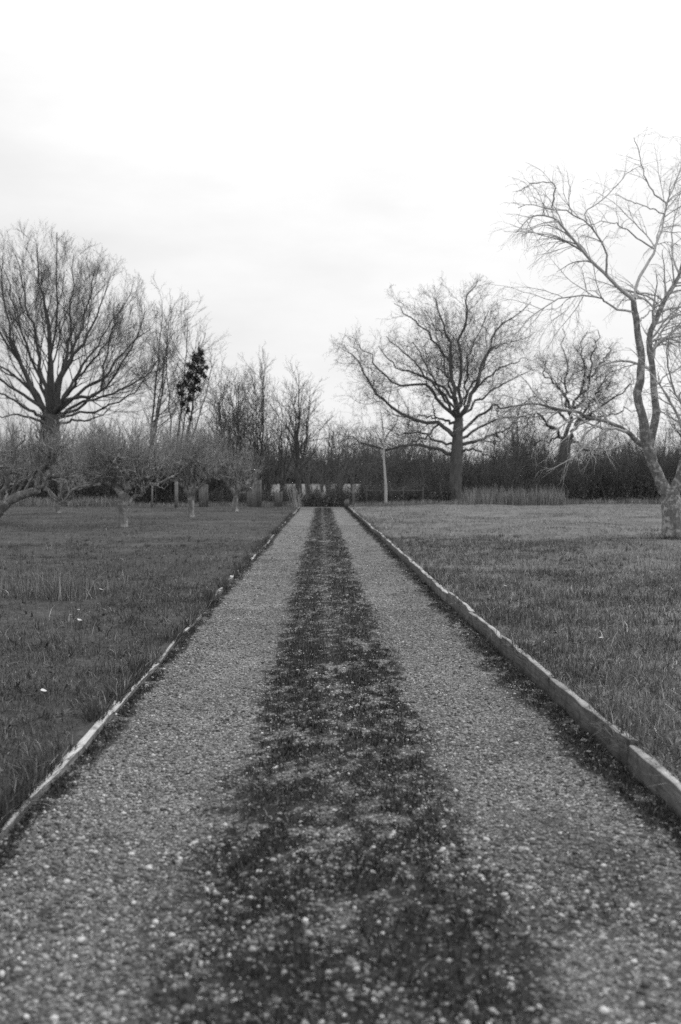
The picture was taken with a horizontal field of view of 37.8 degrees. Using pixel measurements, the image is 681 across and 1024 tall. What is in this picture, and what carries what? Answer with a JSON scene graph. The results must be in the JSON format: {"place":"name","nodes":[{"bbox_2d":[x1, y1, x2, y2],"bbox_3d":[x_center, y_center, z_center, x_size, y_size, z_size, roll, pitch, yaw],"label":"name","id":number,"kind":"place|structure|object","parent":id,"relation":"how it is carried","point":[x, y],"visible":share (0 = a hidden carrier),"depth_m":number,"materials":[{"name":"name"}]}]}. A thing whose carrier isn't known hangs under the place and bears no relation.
{"place":"outdoors","nodes":[
{"label":"outdoors","id":0,"kind":"place"},
{"bbox_2d":[0,568,48,592],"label":"dry grass","id":1,"kind":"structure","parent":0,"point":[15,585],"depth_m":13.35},
{"bbox_2d":[76,573,160,591],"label":"dry grass","id":2,"kind":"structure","parent":0,"point":[114,586],"depth_m":13.61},
{"bbox_2d":[0,504,298,852],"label":"lawn","id":3,"kind":"structure","parent":0,"point":[83,729],"depth_m":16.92,"materials":[{"name":"plant"}]},
{"bbox_2d":[0,801,30,840],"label":"edging board","id":4,"kind":"object","parent":3,"relation":"on","point":[12,821],"visible":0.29,"depth_m":4.36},
{"bbox_2d":[8,435,106,512],"bbox_3d":[-13.743,-2.036,48.480,4.987,4.278,4.508,-1,2,-28],"label":"apple tree","id":5,"kind":"object","parent":3,"relation":"on","point":[51,494],"visible":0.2,"depth_m":48.60,"materials":[{"name":"grey plant"}]},
{"bbox_2d":[16,563,101,600],"bbox_3d":[-3.459,0.859,12.530,1.259,0.498,0.970,0,2,-1],"label":"grass tuft","id":6,"kind":"object","parent":3,"relation":"on","point":[60,588],"visible":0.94,"depth_m":12.49,"materials":[{"name":"plant"}]},
{"bbox_2d":[23,430,98,502],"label":"bare shrub","id":7,"kind":"object","parent":3,"relation":"on","point":[53,489],"visible":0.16,"depth_m":68.75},
{"bbox_2d":[0,399,128,517],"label":"apple tree","id":8,"kind":"object","parent":3,"relation":"on","point":[45,457],"visible":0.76,"depth_m":37.42,"materials":[{"name":"grey plant"}]},
{"bbox_2d":[28,710,113,805],"bbox_3d":[-1.461,1.378,5.514,0.062,0.178,1.782,2,1,-1],"label":"edging board","id":9,"kind":"object","parent":3,"relation":"on","point":[94,730],"visible":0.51,"depth_m":5.40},
{"bbox_2d":[74,422,162,503],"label":"bare shrub","id":10,"kind":"object","parent":3,"relation":"on","point":[106,491],"visible":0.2,"depth_m":68.91,"materials":[{"name":"plant"}]},
{"bbox_2d":[53,397,192,526],"bbox_3d":[-7.535,-1.607,33.795,4.866,4.439,4.313,0,2,-1],"label":"apple tree","id":11,"kind":"object","parent":3,"relation":"on","point":[118,484],"visible":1,"depth_m":33.35,"materials":[{"name":"grey plant"}]},
{"bbox_2d":[110,662,159,715],"bbox_3d":[-1.506,1.334,7.314,0.058,0.187,1.782,5,2,-1],"label":"edging board","id":12,"kind":"object","parent":3,"relation":"on","point":[117,706],"visible":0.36,"depth_m":7.11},
{"bbox_2d":[97,437,186,504],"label":"bare shrub","id":13,"kind":"object","parent":3,"relation":"on","point":[146,499],"visible":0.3,"depth_m":69.05,"materials":[{"name":"plant"}]},
{"bbox_2d":[158,631,184,664],"bbox_3d":[-1.551,1.283,9.112,0.059,0.187,1.782,2,1,-3],"label":"edging board","id":14,"kind":"object","parent":3,"relation":"on","point":[172,644],"visible":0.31,"depth_m":8.79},
{"bbox_2d":[174,481,177,507],"bbox_3d":[-10.029,-1.040,60.813,0.181,1.849,0.203,1,2,3],"label":"fence post","id":15,"kind":"object","parent":3,"relation":"on","point":[176,495],"visible":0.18,"depth_m":60.73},
{"bbox_2d":[153,413,238,516],"bbox_3d":[-6.559,-2.031,43.954,3.878,4.718,4.399,0,2,-15],"label":"apple tree","id":16,"kind":"object","parent":3,"relation":"on","point":[194,459],"visible":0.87,"depth_m":43.53,"materials":[{"name":"grey plant"}]},
{"bbox_2d":[199,484,207,506],"bbox_3d":[-8.513,-1.041,61.872,0.590,1.589,0.085,0,2,-1],"label":"plank screen","id":17,"kind":"object","parent":3,"relation":"on","point":[205,487],"visible":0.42,"depth_m":61.83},
{"bbox_2d":[203,429,271,510],"bbox_3d":[-5.491,-2.196,52.610,3.602,4.572,3.278,-2,2,-44],"label":"apple tree","id":18,"kind":"object","parent":3,"relation":"on","point":[229,476],"visible":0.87,"depth_m":52.65,"materials":[{"name":"grey plant"}]},
{"bbox_2d":[247,479,261,506],"bbox_3d":[-5.454,-1.194,62.927,0.939,1.895,0.085,0,2,-1],"label":"plank screen","id":19,"kind":"object","parent":3,"relation":"on","point":[254,496],"visible":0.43,"depth_m":62.89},
{"bbox_2d":[275,491,282,506],"bbox_3d":[-3.978,-0.788,63.967,0.508,1.078,0.085,0,2,-1],"label":"plank screen","id":20,"kind":"object","parent":3,"relation":"on","point":[278,499],"visible":0.83,"depth_m":63.92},
{"bbox_2d":[287,488,303,507],"bbox_3d":[-2.569,-0.923,60.435,1.047,1.432,1.330,-1,2,-34],"label":"dead shrub","id":21,"kind":"object","parent":3,"relation":"on","point":[295,502],"visible":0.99,"depth_m":60.47,"materials":[{"name":"grey plant"}]},
{"bbox_2d":[0,539,680,730],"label":"weeds","id":22,"kind":"object","parent":3,"relation":"on","point":[63,713],"visible":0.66,"depth_m":10.78,"materials":[{"name":"grey plant"}]},
{"bbox_2d":[130,500,303,506],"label":"tall grass","id":23,"kind":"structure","parent":0,"point":[195,503],"depth_m":64.45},
{"bbox_2d":[161,484,361,507],"bbox_3d":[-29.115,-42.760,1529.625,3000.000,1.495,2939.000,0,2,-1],"label":"field","id":24,"kind":"structure","parent":0,"point":[312,485],"depth_m":131.01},
{"bbox_2d":[0,421,58,502],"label":"bare shrub","id":25,"kind":"object","parent":24,"relation":"on","point":[23,487],"visible":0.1,"depth_m":68.72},
{"bbox_2d":[0,494,135,506],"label":"tall grass","id":26,"kind":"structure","parent":24,"relation":"on","point":[90,502],"depth_m":64.74,"materials":[{"name":"plant"}]},
{"bbox_2d":[0,220,174,483],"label":"dome tree","id":27,"kind":"object","parent":24,"relation":"on","point":[54,406],"visible":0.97,"depth_m":70.95,"materials":[{"name":"grey plant"}]},
{"bbox_2d":[116,392,193,500],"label":"bare shrub","id":28,"kind":"object","parent":24,"relation":"on","point":[160,436],"visible":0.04,"depth_m":76.01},
{"bbox_2d":[110,273,210,497],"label":"slim tree","id":29,"kind":"object","parent":24,"relation":"on","point":[159,404],"visible":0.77,"depth_m":70.39,"materials":[{"name":"grey plant"}]},
{"bbox_2d":[143,395,226,504],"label":"bare shrub","id":30,"kind":"object","parent":24,"relation":"on","point":[172,482],"visible":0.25,"depth_m":69.14,"materials":[{"name":"plant"}]},
{"bbox_2d":[142,291,232,449],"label":"slim tree","id":31,"kind":"object","parent":24,"relation":"on","point":[184,368],"visible":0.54,"depth_m":75.25,"materials":[{"name":"grey plant"}]},
{"bbox_2d":[161,483,216,504],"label":"bare shrub","id":32,"kind":"object","parent":24,"relation":"on","point":[179,500],"visible":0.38,"depth_m":68.37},
{"bbox_2d":[175,327,211,499],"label":"ivy tree","id":33,"kind":"object","parent":24,"relation":"on","point":[190,366],"visible":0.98,"depth_m":68.46,"materials":[{"name":"black plant"}]},
{"bbox_2d":[194,477,246,504],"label":"bare shrub","id":34,"kind":"object","parent":24,"relation":"on","point":[218,497],"visible":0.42,"depth_m":67.31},
{"bbox_2d":[168,353,278,483],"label":"slim tree","id":35,"kind":"object","parent":24,"relation":"on","point":[217,419],"visible":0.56,"depth_m":70.34,"materials":[{"name":"grey plant"}]},
{"bbox_2d":[183,364,272,490],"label":"slim tree","id":36,"kind":"object","parent":24,"relation":"on","point":[245,397],"visible":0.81,"depth_m":69.26,"materials":[{"name":"grey plant"}]},
{"bbox_2d":[200,428,295,500],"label":"bare shrub","id":37,"kind":"object","parent":24,"relation":"on","point":[265,482],"visible":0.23,"depth_m":69.16,"materials":[{"name":"plant"}]},
{"bbox_2d":[221,486,279,504],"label":"bare shrub","id":38,"kind":"object","parent":24,"relation":"on","point":[241,499],"visible":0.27,"depth_m":67.08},
{"bbox_2d":[202,342,308,481],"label":"slim tree","id":39,"kind":"object","parent":24,"relation":"on","point":[257,436],"visible":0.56,"depth_m":71.75,"materials":[{"name":"grey plant"}]},
{"bbox_2d":[244,414,294,494],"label":"hedgerow tree","id":40,"kind":"object","parent":24,"relation":"on","point":[269,458],"visible":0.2,"depth_m":89.77,"materials":[{"name":"grey plant"}]},
{"bbox_2d":[263,480,312,502],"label":"bare shrub","id":41,"kind":"object","parent":24,"relation":"on","point":[283,493],"visible":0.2,"depth_m":67.57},
{"bbox_2d":[280,466,295,497],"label":"bare shrub","id":42,"kind":"object","parent":24,"relation":"on","point":[291,488],"visible":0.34,"depth_m":68.07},
{"bbox_2d":[274,441,307,485],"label":"hedgerow tree","id":43,"kind":"object","parent":24,"relation":"on","point":[286,467],"visible":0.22,"depth_m":104.88,"materials":[{"name":"grey plant"}]},
{"bbox_2d":[252,378,333,490],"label":"slim tree","id":44,"kind":"object","parent":24,"relation":"on","point":[288,467],"visible":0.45,"depth_m":73.40,"materials":[{"name":"grey plant"}]},
{"bbox_2d":[265,486,326,506],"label":"bare shrub","id":45,"kind":"object","parent":24,"relation":"on","point":[287,500],"visible":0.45,"depth_m":65.52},
{"bbox_2d":[258,354,339,496],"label":"slim tree","id":46,"kind":"object","parent":24,"relation":"on","point":[297,451],"visible":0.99,"depth_m":67.64,"materials":[{"name":"grey plant"}]},
{"bbox_2d":[283,433,324,492],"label":"hedgerow tree","id":47,"kind":"object","parent":24,"relation":"on","point":[308,478],"visible":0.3,"depth_m":99.55,"materials":[{"name":"grey plant"}]},
{"bbox_2d":[300,445,336,490],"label":"hedgerow tree","id":48,"kind":"object","parent":24,"relation":"on","point":[322,485],"visible":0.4,"depth_m":112.17,"materials":[{"name":"grey plant"}]},
{"bbox_2d":[300,477,356,506],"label":"bare shrub","id":49,"kind":"object","parent":24,"relation":"on","point":[328,499],"visible":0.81,"depth_m":65.05,"materials":[{"name":"plant"}]},
{"bbox_2d":[301,410,364,490],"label":"hedgerow tree","id":50,"kind":"object","parent":24,"relation":"on","point":[328,475],"visible":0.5,"depth_m":92.44,"materials":[{"name":"grey plant"}]},
{"bbox_2d":[324,463,341,498],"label":"bare shrub","id":51,"kind":"object","parent":24,"relation":"on","point":[331,487],"visible":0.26,"depth_m":66.92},
{"bbox_2d":[308,421,365,489],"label":"hedgerow tree","id":52,"kind":"object","parent":24,"relation":"on","point":[342,470],"visible":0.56,"depth_m":88.64,"materials":[{"name":"grey plant"}]},
{"bbox_2d":[0,438,676,483],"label":"woods","id":53,"kind":"object","parent":24,"relation":"on","point":[324,463],"visible":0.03,"depth_m":195.99,"materials":[{"name":"plant"}]},
{"bbox_2d":[310,414,374,490],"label":"slim tree","id":54,"kind":"object","parent":24,"relation":"on","point":[331,457],"visible":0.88,"depth_m":71.51,"materials":[{"name":"grey plant"}]},
{"bbox_2d":[323,436,370,488],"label":"hedgerow tree","id":55,"kind":"object","parent":24,"relation":"on","point":[352,473],"visible":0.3,"depth_m":113.96,"materials":[{"name":"grey plant"}]},
{"bbox_2d":[326,479,380,506],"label":"bare shrub","id":56,"kind":"object","parent":24,"relation":"on","point":[347,490],"visible":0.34,"depth_m":65.49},
{"bbox_2d":[342,427,381,491],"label":"slim tree","id":57,"kind":"object","parent":24,"relation":"on","point":[364,461],"visible":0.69,"depth_m":77.65,"materials":[{"name":"grey plant"}]},
{"bbox_2d":[344,469,406,503],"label":"bare shrub","id":58,"kind":"object","parent":24,"relation":"on","point":[369,494],"visible":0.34,"depth_m":66.06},
{"bbox_2d":[349,418,402,483],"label":"hedgerow tree","id":59,"kind":"object","parent":24,"relation":"on","point":[377,460],"visible":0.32,"depth_m":102.02,"materials":[{"name":"grey plant"}]},
{"bbox_2d":[351,426,429,494],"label":"bare shrub","id":60,"kind":"object","parent":24,"relation":"on","point":[396,473],"visible":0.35,"depth_m":79.31,"materials":[{"name":"plant"}]},
{"bbox_2d":[371,439,411,475],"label":"hedgerow tree","id":61,"kind":"object","parent":24,"relation":"on","point":[393,454],"visible":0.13,"depth_m":109.86,"materials":[{"name":"grey plant"}]},
{"bbox_2d":[358,462,432,496],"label":"bare shrub","id":62,"kind":"object","parent":24,"relation":"on","point":[410,488],"visible":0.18,"depth_m":72.91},
{"bbox_2d":[361,474,430,503],"bbox_3d":[3.773,-1.441,64.284,4.936,2.544,3.495,0,2,-2],"label":"bare shrub","id":63,"kind":"object","parent":24,"relation":"on","point":[378,497],"visible":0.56,"depth_m":64.10,"materials":[{"name":"plant"}]},
{"bbox_2d":[376,419,437,482],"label":"hedgerow tree","id":64,"kind":"object","parent":24,"relation":"on","point":[409,465],"visible":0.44,"depth_m":79.01,"materials":[{"name":"grey plant"}]},
{"bbox_2d":[398,448,447,488],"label":"bare shrub","id":65,"kind":"object","parent":24,"relation":"on","point":[423,472],"visible":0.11,"depth_m":79.65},
{"bbox_2d":[395,473,455,502],"bbox_3d":[5.707,-1.534,65.201,4.936,2.694,3.495,0,2,-17],"label":"bare shrub","id":66,"kind":"object","parent":24,"relation":"on","point":[430,494],"visible":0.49,"depth_m":64.55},
{"bbox_2d":[407,420,449,480],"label":"hedgerow tree","id":67,"kind":"object","parent":24,"relation":"on","point":[431,451],"visible":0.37,"depth_m":81.75,"materials":[{"name":"grey plant"}]},
{"bbox_2d":[405,429,493,498],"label":"bare shrub","id":68,"kind":"object","parent":24,"relation":"on","point":[433,483],"visible":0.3,"depth_m":72.61,"materials":[{"name":"plant"}]},
{"bbox_2d":[441,428,500,482],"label":"hedgerow tree","id":69,"kind":"object","parent":24,"relation":"on","point":[474,453],"visible":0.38,"depth_m":75.38,"materials":[{"name":"grey plant"}]},
{"bbox_2d":[464,415,539,477],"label":"hedgerow tree","id":70,"kind":"object","parent":24,"relation":"on","point":[494,449],"visible":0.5,"depth_m":77.04,"materials":[{"name":"grey plant"}]},
{"bbox_2d":[464,450,544,489],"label":"bare shrub","id":71,"kind":"object","parent":24,"relation":"on","point":[509,475],"visible":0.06,"depth_m":72.38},
{"bbox_2d":[484,421,543,481],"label":"hedgerow tree","id":72,"kind":"object","parent":24,"relation":"on","point":[513,450],"visible":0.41,"depth_m":77.61,"materials":[{"name":"grey plant"}]},
{"bbox_2d":[470,383,560,470],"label":"slim tree","id":73,"kind":"object","parent":24,"relation":"on","point":[517,427],"visible":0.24,"depth_m":84.17,"materials":[{"name":"grey plant"}]},
{"bbox_2d":[495,412,557,482],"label":"hedgerow tree","id":74,"kind":"object","parent":24,"relation":"on","point":[525,457],"visible":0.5,"depth_m":75.29,"materials":[{"name":"grey plant"}]},
{"bbox_2d":[492,426,572,497],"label":"bare shrub","id":75,"kind":"object","parent":24,"relation":"on","point":[531,473],"visible":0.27,"depth_m":72.73,"materials":[{"name":"plant"}]},
{"bbox_2d":[502,416,581,472],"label":"hedgerow tree","id":76,"kind":"object","parent":24,"relation":"on","point":[542,441],"visible":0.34,"depth_m":80.48,"materials":[{"name":"grey plant"}]},
{"bbox_2d":[513,320,647,477],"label":"oak tree","id":77,"kind":"object","parent":24,"relation":"on","point":[581,391],"visible":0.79,"depth_m":71.98,"materials":[{"name":"grey plant"}]},
{"bbox_2d":[544,418,622,477],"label":"hedgerow tree","id":78,"kind":"object","parent":24,"relation":"on","point":[586,450],"visible":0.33,"depth_m":74.24,"materials":[{"name":"grey plant"}]},
{"bbox_2d":[575,443,661,497],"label":"bare shrub","id":79,"kind":"object","parent":24,"relation":"on","point":[611,466],"visible":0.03,"depth_m":72.80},
{"bbox_2d":[602,417,656,479],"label":"slim tree","id":80,"kind":"object","parent":24,"relation":"on","point":[625,444],"visible":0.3,"depth_m":80.16,"materials":[{"name":"grey plant"}]},
{"bbox_2d":[606,415,673,469],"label":"hedgerow tree","id":81,"kind":"object","parent":24,"relation":"on","point":[631,448],"visible":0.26,"depth_m":76.79,"materials":[{"name":"grey plant"}]},
{"bbox_2d":[618,409,680,464],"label":"hedgerow tree","id":82,"kind":"object","parent":24,"relation":"on","point":[660,438],"visible":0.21,"depth_m":81.42,"materials":[{"name":"grey plant"}]},
{"bbox_2d":[648,285,680,441],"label":"slim tree","id":83,"kind":"object","parent":24,"relation":"on","point":[673,424],"visible":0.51,"depth_m":70.11,"materials":[{"name":"grey plant"}]},
{"bbox_2d":[0,508,680,1023],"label":"gravel drive","id":84,"kind":"structure","parent":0,"point":[342,516],"depth_m":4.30,"materials":[{"name":"gravel"}]},
{"bbox_2d":[0,507,680,1023],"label":"moss","id":85,"kind":"object","parent":84,"relation":"on","point":[304,795],"visible":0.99,"depth_m":4.17,"materials":[{"name":"plant"}]},
{"bbox_2d":[0,537,680,1023],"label":"leaf litter","id":86,"kind":"object","parent":84,"relation":"on","point":[132,1021],"visible":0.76,"depth_m":6.69,"materials":[{"name":"plant"}]},
{"bbox_2d":[0,0,680,463],"label":"sky","id":87,"kind":"structure","parent":0,"point":[286,164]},
{"bbox_2d":[351,498,469,506],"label":"tall grass","id":88,"kind":"structure","parent":0,"point":[424,502],"depth_m":60.69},
{"bbox_2d":[349,502,680,796],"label":"lawn","id":89,"kind":"structure","parent":0,"point":[640,521],"depth_m":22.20,"materials":[{"name":"plant"}]},
{"bbox_2d":[369,405,403,502],"bbox_3d":[2.977,-3.520,62.001,2.930,6.392,1.043,0,2,-13],"label":"birch tree","id":90,"kind":"object","parent":89,"relation":"on","point":[385,480],"visible":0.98,"depth_m":61.96,"materials":[{"name":"grey plant"}]},
{"bbox_2d":[366,487,423,504],"bbox_3d":[3.470,-0.972,63.553,3.700,1.200,0.135,0,2,-1],"label":"rail fence","id":91,"kind":"object","parent":89,"relation":"on","point":[422,490],"visible":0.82,"depth_m":63.50,"materials":[{"name":"grey wood"}]},
{"bbox_2d":[418,567,434,587],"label":"edging board","id":92,"kind":"object","parent":89,"relation":"on","point":[423,575],"visible":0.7,"depth_m":15.05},
{"bbox_2d":[323,275,555,501],"bbox_3d":[6.629,-7.997,64.327,15.690,15.099,13.146,0,2,-1],"label":"tree","id":93,"kind":"object","parent":89,"relation":"on","point":[457,444],"visible":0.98,"depth_m":64.47,"materials":[{"name":"grey plant"}]},
{"bbox_2d":[431,580,447,603],"bbox_3d":[1.334,1.117,13.315,0.067,0.268,1.782,3,2,-1],"label":"edging board","id":94,"kind":"object","parent":89,"relation":"on","point":[439,590],"visible":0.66,"depth_m":13.19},
{"bbox_2d":[423,470,479,501],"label":"bare shrub","id":95,"kind":"object","parent":89,"relation":"on","point":[445,490],"visible":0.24,"depth_m":65.04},
{"bbox_2d":[447,592,475,621],"bbox_3d":[1.385,1.154,11.516,0.074,0.264,1.782,7,2,-2],"label":"edging board","id":96,"kind":"object","parent":89,"relation":"on","point":[464,613],"visible":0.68,"depth_m":11.52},
{"bbox_2d":[427,434,541,494],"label":"bare shrub","id":97,"kind":"object","parent":89,"relation":"on","point":[480,479],"visible":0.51,"depth_m":66.06,"materials":[{"name":"plant"}]},
{"bbox_2d":[469,612,502,652],"bbox_3d":[1.428,1.216,9.717,0.074,0.264,1.782,-1,2,-2],"label":"edging board","id":98,"kind":"object","parent":89,"relation":"on","point":[479,624],"visible":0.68,"depth_m":9.68,"materials":[{"name":"wood"}]},
{"bbox_2d":[487,625,541,639],"bbox_3d":[1.576,1.069,9.034,0.522,0.171,0.610,0,2,-1],"label":"grass tuft","id":99,"kind":"object","parent":89,"relation":"on","point":[516,633],"visible":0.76,"depth_m":8.95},
{"bbox_2d":[459,482,570,505],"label":"tall grass","id":100,"kind":"structure","parent":89,"relation":"on","point":[489,496],"depth_m":60.83,"materials":[{"name":"plant"}]},
{"bbox_2d":[501,636,553,695],"bbox_3d":[1.476,1.261,7.919,0.066,0.265,1.782,4,2,-2],"label":"edging board","id":101,"kind":"object","parent":89,"relation":"on","point":[531,671],"visible":0.64,"depth_m":7.82,"materials":[{"name":"wood"}]},
{"bbox_2d":[479,460,586,500],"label":"bare shrub","id":102,"kind":"object","parent":89,"relation":"on","point":[533,487],"visible":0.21,"depth_m":65.96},
{"bbox_2d":[447,128,680,536],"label":"forked tree","id":103,"kind":"object","parent":89,"relation":"on","point":[670,506],"visible":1,"depth_m":24.38,"materials":[{"name":"grey plant"}]},
{"bbox_2d":[522,424,628,503],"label":"bare shrub","id":104,"kind":"object","parent":89,"relation":"on","point":[575,489],"visible":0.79,"depth_m":66.03,"materials":[{"name":"plant"}]},
{"bbox_2d":[549,678,638,767],"bbox_3d":[1.509,1.309,6.120,0.069,0.261,1.782,3,1,-1],"label":"edging board","id":105,"kind":"object","parent":89,"relation":"on","point":[576,707],"visible":0.62,"depth_m":5.93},
{"bbox_2d":[558,496,660,503],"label":"tall grass","id":106,"kind":"structure","parent":89,"relation":"on","point":[607,501],"depth_m":63.79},
{"bbox_2d":[568,416,680,501],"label":"bare shrub","id":107,"kind":"object","parent":89,"relation":"on","point":[619,489],"visible":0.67,"depth_m":65.94,"materials":[{"name":"plant"}]},
{"bbox_2d":[613,408,680,502],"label":"bare shrub","id":108,"kind":"object","parent":89,"relation":"on","point":[671,474],"visible":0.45,"depth_m":65.92,"materials":[{"name":"plant"}]},
{"bbox_2d":[622,705,679,729],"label":"grass tuft","id":109,"kind":"object","parent":89,"relation":"on","point":[649,719],"visible":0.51,"depth_m":5.66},
{"bbox_2d":[628,745,680,820],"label":"edging board","id":110,"kind":"object","parent":89,"relation":"on","point":[639,768],"visible":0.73,"depth_m":4.80,"materials":[{"name":"wood"}]},
{"bbox_2d":[623,534,680,539],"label":"dry grass","id":111,"kind":"structure","parent":0,"point":[669,535],"depth_m":23.71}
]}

